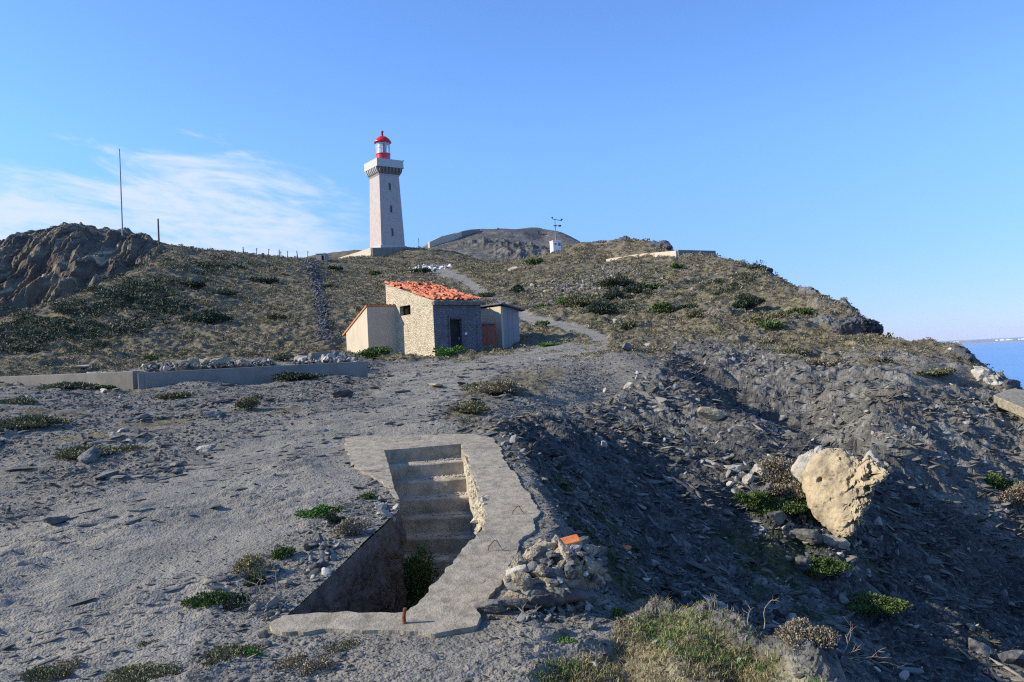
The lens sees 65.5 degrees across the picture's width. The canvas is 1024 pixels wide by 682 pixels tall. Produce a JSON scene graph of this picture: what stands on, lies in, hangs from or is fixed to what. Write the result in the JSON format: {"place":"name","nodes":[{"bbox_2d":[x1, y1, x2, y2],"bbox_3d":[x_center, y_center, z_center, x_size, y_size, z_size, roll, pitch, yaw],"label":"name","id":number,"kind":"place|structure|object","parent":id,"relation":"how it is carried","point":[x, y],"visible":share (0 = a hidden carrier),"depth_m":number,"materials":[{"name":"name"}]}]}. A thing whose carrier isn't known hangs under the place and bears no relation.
{"place":"outdoors","nodes":[
{"label":"outdoors","id":0,"kind":"place"},
{"bbox_2d":[0,222,162,318],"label":"cliff","id":1,"kind":"structure","parent":0,"point":[54,262],"depth_m":106.23,"materials":[{"name":"grey stone"}]},
{"bbox_2d":[0,264,609,681],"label":"path","id":2,"kind":"structure","parent":0,"point":[56,578],"depth_m":7.18,"materials":[{"name":"grey gravel"}]},
{"bbox_2d":[43,516,70,524],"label":"stone","id":3,"kind":"object","parent":2,"relation":"on","point":[55,520],"visible":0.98,"depth_m":7.52,"materials":[{"name":"grey stone"}]},
{"bbox_2d":[100,660,183,681],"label":"shrub","id":4,"kind":"object","parent":2,"relation":"on","point":[137,672],"visible":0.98,"depth_m":4.45,"materials":[{"name":"green plant"}]},
{"bbox_2d":[0,239,949,386],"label":"hillside","id":5,"kind":"structure","parent":0,"point":[816,302],"depth_m":60.10,"materials":[{"name":"green plant"}]},
{"bbox_2d":[177,308,233,322],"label":"shrub","id":6,"kind":"object","parent":5,"relation":"on","point":[210,316],"visible":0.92,"depth_m":60.93,"materials":[{"name":"green plant"}]},
{"bbox_2d":[244,276,279,283],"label":"shrub","id":7,"kind":"object","parent":5,"relation":"on","point":[261,279],"visible":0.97,"depth_m":100.33,"materials":[{"name":"green plant"}]},
{"bbox_2d":[302,260,335,341],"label":"rubble line","id":8,"kind":"object","parent":5,"relation":"on","point":[320,305],"visible":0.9,"depth_m":76.71,"materials":[{"name":"grey stone"}]},
{"bbox_2d":[342,304,396,355],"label":"cream shed","id":9,"kind":"structure","parent":5,"relation":"on","point":[371,325],"depth_m":44.87,"materials":[{"name":"paint"}]},
{"bbox_2d":[354,344,393,357],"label":"shrub","id":10,"kind":"object","parent":5,"relation":"on","point":[372,352],"visible":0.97,"depth_m":38.45,"materials":[{"name":"green plant"}]},
{"bbox_2d":[0,254,768,355],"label":"maquis","id":11,"kind":"object","parent":5,"relation":"on","point":[123,289],"visible":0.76,"depth_m":62.59,"materials":[{"name":"green plant"}]},
{"bbox_2d":[364,131,406,247],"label":"lighthouse","id":12,"kind":"object","parent":5,"relation":"on","point":[383,170],"visible":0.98,"depth_m":179.89,"materials":[{"name":"white paint"}]},
{"bbox_2d":[371,247,427,256],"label":"terrace wall","id":13,"kind":"structure","parent":5,"relation":"on","point":[383,251],"depth_m":177.13,"materials":[{"name":"concrete"}]},
{"bbox_2d":[384,281,485,356],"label":"stone hut","id":14,"kind":"object","parent":5,"relation":"on","point":[430,316],"visible":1,"depth_m":43.19,"materials":[{"name":"beige stone"}]},
{"bbox_2d":[450,319,459,347],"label":"door","id":15,"kind":"structure","parent":14,"relation":"in","point":[454,324],"depth_m":42.80,"materials":[{"name":"grey wood"}]},
{"bbox_2d":[103,239,786,356],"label":"maquis","id":16,"kind":"object","parent":5,"relation":"on","point":[261,321],"visible":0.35,"depth_m":79.33,"materials":[{"name":"green plant"}]},
{"bbox_2d":[432,344,465,356],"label":"shrub","id":17,"kind":"object","parent":5,"relation":"on","point":[441,351],"visible":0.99,"depth_m":40.73,"materials":[{"name":"green plant"}]},
{"bbox_2d":[481,322,495,347],"bbox_3d":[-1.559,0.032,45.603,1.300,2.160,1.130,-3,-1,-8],"label":"door frame","id":18,"kind":"object","parent":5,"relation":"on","point":[489,333],"visible":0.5,"depth_m":45.12,"materials":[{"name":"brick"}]},
{"bbox_2d":[481,326,495,347],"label":"door","id":19,"kind":"structure","parent":18,"relation":"in","point":[488,332],"depth_m":45.12,"materials":[{"name":"red paint"}]},
{"bbox_2d":[480,302,524,347],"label":"grey shed","id":20,"kind":"structure","parent":5,"relation":"on","point":[504,317],"depth_m":46.43,"materials":[{"name":"paint"}]},
{"bbox_2d":[0,238,1022,392],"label":"dry scrub","id":21,"kind":"object","parent":5,"relation":"on","point":[530,297],"visible":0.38,"depth_m":67.69,"materials":[{"name":"brown plant"}]},
{"bbox_2d":[550,217,562,252],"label":"weather station","id":22,"kind":"object","parent":5,"relation":"on","point":[555,244],"visible":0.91,"depth_m":133.66,"materials":[{"name":"white paint"}]},
{"bbox_2d":[562,293,600,307],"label":"shrub","id":23,"kind":"object","parent":5,"relation":"on","point":[577,300],"visible":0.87,"depth_m":63.56,"materials":[{"name":"green plant"}]},
{"bbox_2d":[479,258,705,320],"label":"pale rubble","id":24,"kind":"object","parent":5,"relation":"on","point":[562,289],"visible":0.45,"depth_m":90.67,"materials":[{"name":"stone"}]},
{"bbox_2d":[584,300,618,314],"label":"shrub","id":25,"kind":"object","parent":5,"relation":"on","point":[598,307],"visible":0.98,"depth_m":58.03,"materials":[{"name":"green plant"}]},
{"bbox_2d":[602,285,623,299],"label":"shrub","id":26,"kind":"object","parent":5,"relation":"on","point":[614,292],"visible":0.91,"depth_m":70.61,"materials":[{"name":"green plant"}]},
{"bbox_2d":[595,273,635,286],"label":"shrub","id":27,"kind":"object","parent":5,"relation":"on","point":[619,281],"visible":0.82,"depth_m":79.23,"materials":[{"name":"green plant"}]},
{"bbox_2d":[614,317,638,329],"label":"shrub","id":28,"kind":"object","parent":5,"relation":"on","point":[628,324],"visible":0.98,"depth_m":47.42,"materials":[{"name":"green plant"}]},
{"bbox_2d":[622,282,651,292],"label":"shrub","id":29,"kind":"object","parent":5,"relation":"on","point":[633,287],"visible":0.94,"depth_m":73.42,"materials":[{"name":"green plant"}]},
{"bbox_2d":[606,251,676,260],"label":"platform wall","id":30,"kind":"structure","parent":5,"relation":"on","point":[669,253],"depth_m":104.63,"materials":[{"name":"beige concrete"}]},
{"bbox_2d":[649,302,676,312],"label":"shrub","id":31,"kind":"object","parent":5,"relation":"on","point":[661,307],"visible":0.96,"depth_m":55.73,"materials":[{"name":"green plant"}]},
{"bbox_2d":[730,292,765,308],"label":"shrub","id":32,"kind":"object","parent":5,"relation":"on","point":[744,300],"visible":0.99,"depth_m":52.99,"materials":[{"name":"green plant"}]},
{"bbox_2d":[743,309,789,324],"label":"shrub","id":33,"kind":"object","parent":5,"relation":"on","point":[761,316],"visible":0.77,"depth_m":42.89,"materials":[{"name":"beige plant"}]},
{"bbox_2d":[756,319,785,328],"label":"shrub","id":34,"kind":"object","parent":5,"relation":"on","point":[771,324],"visible":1,"depth_m":40.49,"materials":[{"name":"green plant"}]},
{"bbox_2d":[809,315,836,325],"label":"rock","id":35,"kind":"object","parent":5,"relation":"on","point":[820,320],"visible":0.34,"depth_m":41.28,"materials":[{"name":"grey stone"}]},
{"bbox_2d":[421,227,579,260],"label":"hill","id":36,"kind":"structure","parent":0,"point":[501,244],"depth_m":613.15,"materials":[{"name":"grey stone"}]},
{"bbox_2d":[428,232,461,247],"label":"fort rampart","id":37,"kind":"object","parent":36,"relation":"on","point":[442,239],"visible":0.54,"depth_m":636.47,"materials":[{"name":"grey concrete"}]},
{"bbox_2d":[0,333,1023,681],"bbox_3d":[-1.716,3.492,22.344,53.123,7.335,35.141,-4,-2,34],"label":"ground","id":38,"kind":"structure","parent":0,"point":[536,640],"depth_m":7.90,"materials":[{"name":"grey gravel"}]},
{"bbox_2d":[0,396,38,403],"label":"shrub","id":39,"kind":"object","parent":38,"relation":"on","point":[21,399],"visible":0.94,"depth_m":16.92,"materials":[{"name":"green plant"}]},
{"bbox_2d":[0,414,74,429],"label":"shrub","id":40,"kind":"object","parent":38,"relation":"on","point":[22,422],"visible":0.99,"depth_m":13.45,"materials":[{"name":"green plant"}]},
{"bbox_2d":[20,663,77,681],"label":"shrub","id":41,"kind":"object","parent":38,"relation":"on","point":[46,672],"visible":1,"depth_m":4.46,"materials":[{"name":"green plant"}]},
{"bbox_2d":[31,381,99,389],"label":"shrub","id":42,"kind":"object","parent":38,"relation":"on","point":[69,385],"visible":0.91,"depth_m":26.77,"materials":[{"name":"green plant"}]},
{"bbox_2d":[52,655,83,667],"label":"shrub","id":43,"kind":"object","parent":38,"relation":"on","point":[71,661],"visible":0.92,"depth_m":4.62,"materials":[{"name":"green plant"}]},
{"bbox_2d":[0,371,137,389],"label":"concrete wall","id":44,"kind":"structure","parent":38,"relation":"on","point":[126,380],"depth_m":28.19,"materials":[{"name":"grey concrete"}]},
{"bbox_2d":[77,446,100,464],"bbox_3d":[-5.625,1.521,10.526,0.239,0.234,0.374,-3,-1,0],"label":"stone","id":45,"kind":"object","parent":38,"relation":"on","point":[90,455],"visible":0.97,"depth_m":10.49,"materials":[{"name":"grey stone"}]},
{"bbox_2d":[51,444,147,459],"bbox_3d":[-5.807,1.514,11.031,1.250,0.182,1.027,-3,-1,0],"label":"shrub","id":46,"kind":"object","parent":38,"relation":"on","point":[74,452],"visible":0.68,"depth_m":10.94,"materials":[{"name":"green plant"}]},
{"bbox_2d":[153,391,195,398],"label":"shrub","id":47,"kind":"object","parent":38,"relation":"on","point":[177,395],"visible":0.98,"depth_m":19.88,"materials":[{"name":"green plant"}]},
{"bbox_2d":[179,590,230,607],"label":"shrub","id":48,"kind":"object","parent":38,"relation":"on","point":[203,599],"visible":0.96,"depth_m":5.41,"materials":[{"name":"green plant"}]},
{"bbox_2d":[201,643,265,666],"bbox_3d":[-1.636,1.820,4.641,0.345,0.073,0.339,-3,-1,0],"label":"shrub","id":49,"kind":"object","parent":38,"relation":"on","point":[225,651],"visible":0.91,"depth_m":4.62,"materials":[{"name":"green plant"}]},
{"bbox_2d":[223,590,253,610],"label":"shrub","id":50,"kind":"object","parent":38,"relation":"on","point":[234,602],"visible":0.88,"depth_m":5.39,"materials":[{"name":"green plant"}]},
{"bbox_2d":[234,394,263,409],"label":"shrub","id":51,"kind":"object","parent":38,"relation":"on","point":[249,401],"visible":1,"depth_m":15.43,"materials":[{"name":"green plant"}]},
{"bbox_2d":[142,356,359,371],"bbox_3d":[-10.022,0.863,31.107,8.276,0.558,2.774,-2,-1,-19],"label":"wall rubble","id":52,"kind":"object","parent":38,"relation":"on","point":[169,366],"depth_m":30.28,"materials":[{"name":"stone"}]},
{"bbox_2d":[231,553,271,575],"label":"shrub","id":53,"kind":"object","parent":38,"relation":"on","point":[248,563],"visible":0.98,"depth_m":5.98,"materials":[{"name":"beige plant"}]},
{"bbox_2d":[138,361,367,388],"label":"concrete wall","id":54,"kind":"structure","parent":38,"relation":"on","point":[252,375],"depth_m":28.02,"materials":[{"name":"grey concrete"}]},
{"bbox_2d":[243,574,267,587],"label":"shrub","id":55,"kind":"object","parent":38,"relation":"on","point":[252,578],"visible":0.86,"depth_m":5.77,"materials":[{"name":"green plant"}]},
{"bbox_2d":[0,361,518,678],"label":"bedrock flakes","id":56,"kind":"object","parent":38,"relation":"on","point":[134,431],"visible":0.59,"depth_m":14.41,"materials":[{"name":"grey stone"}]},
{"bbox_2d":[228,568,310,619],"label":"dead branches","id":57,"kind":"object","parent":38,"relation":"on","point":[249,603],"visible":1,"depth_m":5.41,"materials":[{"name":"brown wood"}]},
{"bbox_2d":[270,545,295,559],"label":"shrub","id":58,"kind":"object","parent":38,"relation":"on","point":[280,552],"visible":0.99,"depth_m":6.32,"materials":[{"name":"green plant"}]},
{"bbox_2d":[271,371,328,380],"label":"shrub","id":59,"kind":"object","parent":38,"relation":"on","point":[289,375],"visible":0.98,"depth_m":27.70,"materials":[{"name":"green plant"}]},
{"bbox_2d":[0,360,608,681],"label":"slate plates","id":60,"kind":"object","parent":38,"relation":"on","point":[228,577],"visible":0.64,"depth_m":8.02,"materials":[{"name":"grey stone"}]},
{"bbox_2d":[272,650,336,676],"bbox_3d":[-1.166,1.819,4.513,0.372,0.074,0.369,-3,-1,0],"label":"shrub","id":61,"kind":"object","parent":38,"relation":"on","point":[289,661],"visible":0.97,"depth_m":4.46,"materials":[{"name":"green plant"}]},
{"bbox_2d":[294,503,344,518],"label":"shrub","id":62,"kind":"object","parent":38,"relation":"on","point":[320,510],"visible":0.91,"depth_m":7.50,"materials":[{"name":"green plant"}]},
{"bbox_2d":[324,508,345,523],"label":"shrub","id":63,"kind":"object","parent":38,"relation":"on","point":[330,517],"visible":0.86,"depth_m":7.22,"materials":[{"name":"green plant"}]},
{"bbox_2d":[321,638,361,652],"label":"shrub","id":64,"kind":"object","parent":38,"relation":"on","point":[334,645],"visible":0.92,"depth_m":4.72,"materials":[{"name":"green plant"}]},
{"bbox_2d":[332,388,353,397],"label":"stone","id":65,"kind":"object","parent":38,"relation":"on","point":[341,392],"visible":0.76,"depth_m":17.87,"materials":[{"name":"grey stone"}]},
{"bbox_2d":[330,517,372,535],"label":"shrub","id":66,"kind":"object","parent":38,"relation":"on","point":[349,526],"visible":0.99,"depth_m":6.86,"materials":[{"name":"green plant"}]},
{"bbox_2d":[268,434,540,637],"bbox_3d":[-0.905,2.363,8.183,2.204,2.272,6.868,-3,-1,-6],"label":"concrete stairway","id":67,"kind":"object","parent":38,"relation":"on","point":[428,482],"visible":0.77,"depth_m":7.37,"materials":[{"name":"grey concrete"}]},
{"bbox_2d":[404,543,438,609],"bbox_3d":[-0.944,2.639,7.912,0.996,1.327,0.609,-3,-1,0],"label":"shrub","id":68,"kind":"object","parent":67,"relation":"on","point":[417,583],"visible":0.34,"depth_m":7.82,"materials":[{"name":"green plant"}]},
{"bbox_2d":[447,399,491,412],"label":"shrub","id":69,"kind":"object","parent":38,"relation":"on","point":[470,406],"visible":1,"depth_m":13.17,"materials":[{"name":"green plant"}]},
{"bbox_2d":[467,379,528,394],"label":"shrub","id":70,"kind":"object","parent":38,"relation":"on","point":[501,387],"visible":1,"depth_m":17.75,"materials":[{"name":"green plant"}]},
{"bbox_2d":[474,535,611,612],"bbox_3d":[0.205,1.548,5.334,0.916,0.445,0.622,-3,-1,0],"label":"masonry lump","id":71,"kind":"object","parent":38,"relation":"on","point":[561,573],"visible":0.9,"depth_m":5.15,"materials":[{"name":"white stone"}]},
{"bbox_2d":[248,453,901,624],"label":"broken stones","id":72,"kind":"object","parent":38,"relation":"on","point":[274,601],"visible":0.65,"depth_m":6.59,"materials":[{"name":"grey stone"}]},
{"bbox_2d":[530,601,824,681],"bbox_3d":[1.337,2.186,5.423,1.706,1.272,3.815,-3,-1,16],"label":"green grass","id":73,"kind":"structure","parent":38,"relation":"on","point":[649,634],"depth_m":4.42,"materials":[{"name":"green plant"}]},
{"bbox_2d":[531,593,826,681],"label":"dry grass","id":74,"kind":"structure","parent":38,"relation":"on","point":[616,671],"depth_m":4.35,"materials":[{"name":"beige plant"}]},
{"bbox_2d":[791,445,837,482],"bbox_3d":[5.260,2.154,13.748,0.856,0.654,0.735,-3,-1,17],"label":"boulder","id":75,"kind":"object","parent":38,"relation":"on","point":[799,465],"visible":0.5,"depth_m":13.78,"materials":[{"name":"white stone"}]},
{"bbox_2d":[800,448,887,537],"bbox_3d":[5.380,2.475,13.041,1.538,1.361,0.973,-4,-2,37],"label":"boulder","id":76,"kind":"object","parent":38,"relation":"on","point":[839,485],"visible":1,"depth_m":12.86,"materials":[{"name":"stone"}]},
{"bbox_2d":[831,315,883,335],"bbox_3d":[16.429,-0.438,37.973,2.369,1.553,2.375,-3,-2,25],"label":"overhanging rock","id":77,"kind":"object","parent":38,"relation":"on","point":[856,325],"visible":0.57,"depth_m":37.17,"materials":[{"name":"grey stone"}]},
{"bbox_2d":[913,367,957,376],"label":"shrub","id":78,"kind":"object","parent":38,"relation":"on","point":[943,371],"visible":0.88,"depth_m":24.73,"materials":[{"name":"green plant"}]},
{"bbox_2d":[952,347,975,362],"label":"rock","id":79,"kind":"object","parent":38,"relation":"on","point":[962,353],"visible":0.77,"depth_m":26.84,"materials":[{"name":"grey stone"}]},
{"bbox_2d":[971,366,1003,385],"bbox_3d":[15.370,1.189,25.723,0.999,0.772,1.699,-4,-2,29],"label":"rock","id":80,"kind":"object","parent":38,"relation":"on","point":[996,378],"visible":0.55,"depth_m":25.16,"materials":[{"name":"white stone"}]},
{"bbox_2d":[1002,379,1020,389],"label":"rock","id":81,"kind":"object","parent":38,"relation":"on","point":[1008,384],"visible":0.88,"depth_m":24.48,"materials":[{"name":"grey stone"}]},
{"bbox_2d":[0,0,1023,340],"label":"sky","id":82,"kind":"structure","parent":0,"point":[870,153],"materials":[{"name":"blue"}]},
{"bbox_2d":[491,337,1023,681],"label":"scree slope","id":83,"kind":"structure","parent":0,"point":[907,420],"depth_m":14.65,"materials":[{"name":"grey gravel"}]},
{"bbox_2d":[697,407,724,421],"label":"stone","id":84,"kind":"object","parent":83,"relation":"on","point":[710,414],"visible":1,"depth_m":18.06,"materials":[{"name":"stone"}]},
{"bbox_2d":[483,299,1023,681],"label":"scree stones","id":85,"kind":"object","parent":83,"relation":"on","point":[903,674],"visible":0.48,"depth_m":15.38,"materials":[{"name":"grey stone"}]},
{"bbox_2d":[484,339,1023,681],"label":"slate plates","id":86,"kind":"object","parent":83,"relation":"on","point":[586,478],"visible":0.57,"depth_m":14.15,"materials":[{"name":"grey stone"}]},
{"bbox_2d":[840,591,913,615],"bbox_3d":[5.388,3.890,11.848,1.168,0.244,0.770,-3,-1,0],"label":"shrub","id":87,"kind":"object","parent":86,"relation":"on","point":[864,602],"visible":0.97,"depth_m":11.77,"materials":[{"name":"green plant"}]},
{"bbox_2d":[732,489,775,509],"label":"shrub","id":88,"kind":"object","parent":83,"relation":"on","point":[756,500],"visible":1,"depth_m":13.62,"materials":[{"name":"green plant"}]},
{"bbox_2d":[756,455,794,482],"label":"shrub","id":89,"kind":"object","parent":83,"relation":"on","point":[771,465],"visible":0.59,"depth_m":14.39,"materials":[{"name":"beige plant"}]},
{"bbox_2d":[767,511,786,524],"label":"stone","id":90,"kind":"object","parent":83,"relation":"on","point":[778,517],"visible":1,"depth_m":13.27,"materials":[{"name":"grey stone"}]},
{"bbox_2d":[760,467,805,498],"bbox_3d":[4.857,2.500,14.059,1.301,0.565,1.066,-3,-1,0],"label":"shrub","id":91,"kind":"object","parent":83,"relation":"on","point":[790,486],"visible":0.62,"depth_m":13.81,"materials":[{"name":"beige plant"}]},
{"bbox_2d":[754,492,811,517],"bbox_3d":[4.872,2.792,13.774,1.528,0.416,0.896,-3,-1,0],"label":"shrub","id":92,"kind":"object","parent":83,"relation":"on","point":[793,505],"visible":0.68,"depth_m":13.54,"materials":[{"name":"green plant"}]},
{"bbox_2d":[766,346,812,354],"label":"shrub","id":93,"kind":"object","parent":83,"relation":"on","point":[795,349],"visible":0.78,"depth_m":29.41,"materials":[{"name":"beige plant"}]},
{"bbox_2d":[794,556,813,570],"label":"stone","id":94,"kind":"object","parent":83,"relation":"on","point":[802,560],"visible":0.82,"depth_m":12.30,"materials":[{"name":"grey stone"}]},
{"bbox_2d":[786,528,822,544],"bbox_3d":[4.826,3.216,13.186,0.354,0.264,0.632,-2,-2,-39],"label":"stone","id":95,"kind":"object","parent":83,"relation":"on","point":[812,536],"visible":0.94,"depth_m":13.00,"materials":[{"name":"grey stone"}]},
{"bbox_2d":[772,617,841,649],"bbox_3d":[1.496,1.478,4.068,0.338,0.125,0.311,-3,-1,0],"label":"shrub","id":96,"kind":"object","parent":83,"relation":"on","point":[794,631],"visible":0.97,"depth_m":4.01,"materials":[{"name":"beige plant"}]},
{"bbox_2d":[795,555,854,576],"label":"shrub","id":97,"kind":"object","parent":83,"relation":"on","point":[825,565],"visible":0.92,"depth_m":12.24,"materials":[{"name":"green plant"}]},
{"bbox_2d":[803,357,846,366],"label":"shrub","id":98,"kind":"object","parent":83,"relation":"on","point":[822,361],"visible":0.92,"depth_m":27.18,"materials":[{"name":"beige plant"}]},
{"bbox_2d":[822,534,849,548],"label":"stone","id":99,"kind":"object","parent":83,"relation":"on","point":[833,540],"visible":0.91,"depth_m":13.00,"materials":[{"name":"white stone"}]},
{"bbox_2d":[968,638,992,658],"bbox_3d":[6.559,4.340,11.199,0.322,0.264,0.352,-2,-2,-40],"label":"stone","id":100,"kind":"object","parent":83,"relation":"on","point":[983,649],"visible":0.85,"depth_m":11.10,"materials":[{"name":"grey stone"}]},
{"bbox_2d":[985,472,1021,488],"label":"shrub","id":101,"kind":"object","parent":83,"relation":"on","point":[998,481],"visible":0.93,"depth_m":18.73,"materials":[{"name":"green plant"}]},
{"bbox_2d":[994,389,1023,417],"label":"slab block","id":102,"kind":"structure","parent":83,"relation":"on","point":[1011,400],"depth_m":22.88,"materials":[{"name":"concrete"}]},
{"bbox_2d":[994,650,1023,666],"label":"stone","id":103,"kind":"object","parent":83,"relation":"on","point":[1014,657],"visible":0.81,"depth_m":11.02,"materials":[{"name":"grey stone"}]},
{"bbox_2d":[995,480,1023,506],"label":"shrub","id":104,"kind":"object","parent":83,"relation":"on","point":[1014,495],"visible":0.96,"depth_m":18.31,"materials":[{"name":"beige plant"}]},
{"bbox_2d":[937,337,1023,388],"bbox_3d":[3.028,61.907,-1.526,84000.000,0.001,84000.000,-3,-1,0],"label":"sea","id":105,"kind":"structure","parent":0,"point":[1007,358],"depth_m":2650.61,"materials":[{"name":"liquid"}]},
{"bbox_2d":[943,338,1023,343],"bbox_3d":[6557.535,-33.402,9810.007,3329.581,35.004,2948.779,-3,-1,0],"label":"shore","id":106,"kind":"structure","parent":0,"point":[981,341],"depth_m":9666.41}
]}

